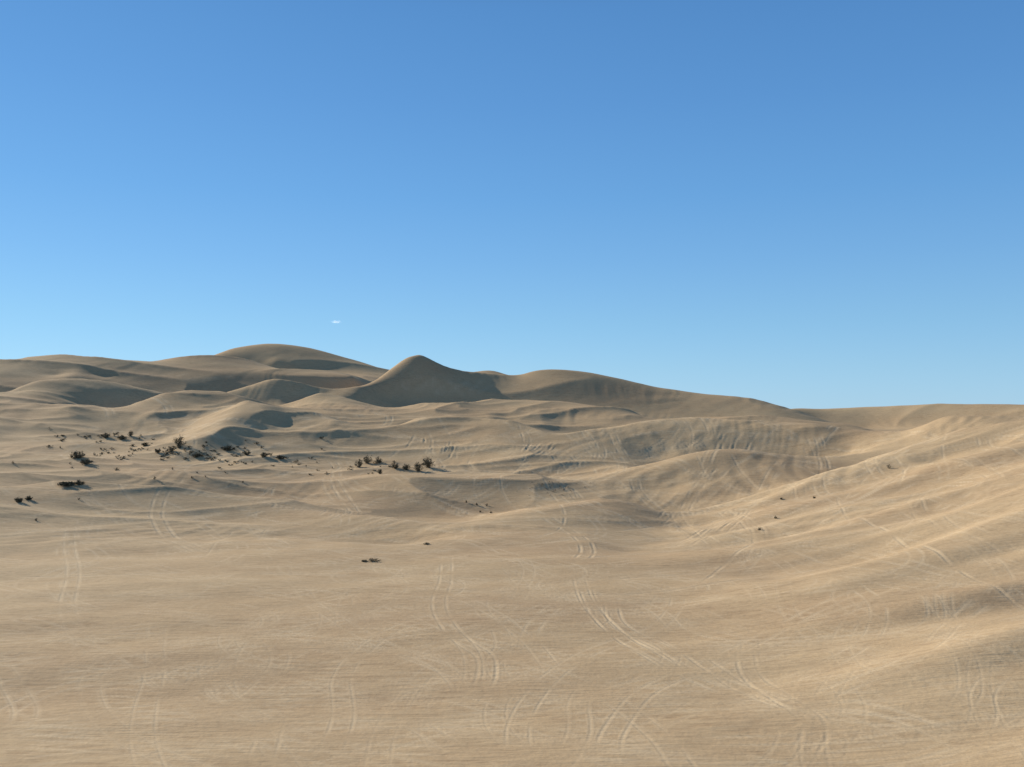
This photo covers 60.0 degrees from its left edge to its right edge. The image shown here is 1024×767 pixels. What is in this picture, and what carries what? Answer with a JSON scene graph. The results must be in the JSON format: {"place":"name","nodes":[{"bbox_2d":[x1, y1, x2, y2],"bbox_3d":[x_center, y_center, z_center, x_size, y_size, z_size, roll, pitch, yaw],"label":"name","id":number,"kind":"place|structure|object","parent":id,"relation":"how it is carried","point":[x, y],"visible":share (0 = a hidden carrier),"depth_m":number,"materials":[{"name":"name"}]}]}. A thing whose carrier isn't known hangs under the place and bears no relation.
{"place":"outdoors","nodes":[
{"label":"outdoors","id":0,"kind":"place"},
{"bbox_2d":[0,344,1023,766],"bbox_3d":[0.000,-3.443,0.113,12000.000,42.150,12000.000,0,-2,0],"label":"sand dunes","id":1,"kind":"structure","parent":0,"point":[642,592],"depth_m":53.44,"materials":[{"name":"beige sand"}]},
{"bbox_2d":[14,497,22,501],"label":"desert shrub","id":2,"kind":"object","parent":1,"relation":"on","point":[17,499],"visible":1,"depth_m":79.33,"materials":[{"name":"green plant"}]},
{"bbox_2d":[57,481,74,485],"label":"desert shrub","id":3,"kind":"object","parent":1,"relation":"on","point":[68,483],"visible":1,"depth_m":86.20,"materials":[{"name":"green plant"}]},
{"bbox_2d":[70,450,85,458],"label":"desert shrub","id":4,"kind":"object","parent":1,"relation":"on","point":[78,456],"visible":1,"depth_m":114.78,"materials":[{"name":"green plant"}]},
{"bbox_2d":[75,480,84,484],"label":"desert shrub","id":5,"kind":"object","parent":1,"relation":"on","point":[81,482],"visible":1,"depth_m":87.01,"materials":[{"name":"green plant"}]},
{"bbox_2d":[81,459,92,464],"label":"desert shrub","id":6,"kind":"object","parent":1,"relation":"on","point":[87,461],"visible":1,"depth_m":109.06,"materials":[{"name":"green plant"}]},
{"bbox_2d":[174,437,186,445],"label":"desert shrub","id":7,"kind":"object","parent":1,"relation":"on","point":[179,440],"visible":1,"depth_m":127.88,"materials":[{"name":"green plant"}]},
{"bbox_2d":[12,428,422,520],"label":"scattered scrub","id":8,"kind":"object","parent":1,"relation":"on","point":[119,456],"visible":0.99,"depth_m":124.97,"materials":[{"name":"green plant"}]},
{"bbox_2d":[221,445,234,450],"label":"desert shrub","id":9,"kind":"object","parent":1,"relation":"on","point":[227,448],"visible":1,"depth_m":128.70,"materials":[{"name":"green plant"}]},
{"bbox_2d":[355,459,361,467],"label":"desert shrub","id":10,"kind":"object","parent":1,"relation":"on","point":[359,463],"visible":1,"depth_m":124.34,"materials":[{"name":"green plant"}]},
{"bbox_2d":[363,455,371,463],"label":"desert shrub","id":11,"kind":"object","parent":1,"relation":"on","point":[366,459],"visible":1,"depth_m":127.34,"materials":[{"name":"green plant"}]},
{"bbox_2d":[414,463,422,470],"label":"desert shrub","id":12,"kind":"object","parent":1,"relation":"on","point":[417,466],"visible":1,"depth_m":114.08,"materials":[{"name":"green plant"}]},
{"bbox_2d":[421,456,434,467],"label":"desert shrub","id":13,"kind":"object","parent":1,"relation":"on","point":[427,463],"visible":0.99,"depth_m":115.80,"materials":[{"name":"green plant"}]},
{"bbox_2d":[0,0,1023,408],"label":"sky","id":14,"kind":"structure","parent":0,"point":[791,204],"materials":[{"name":"blue"}]}
]}

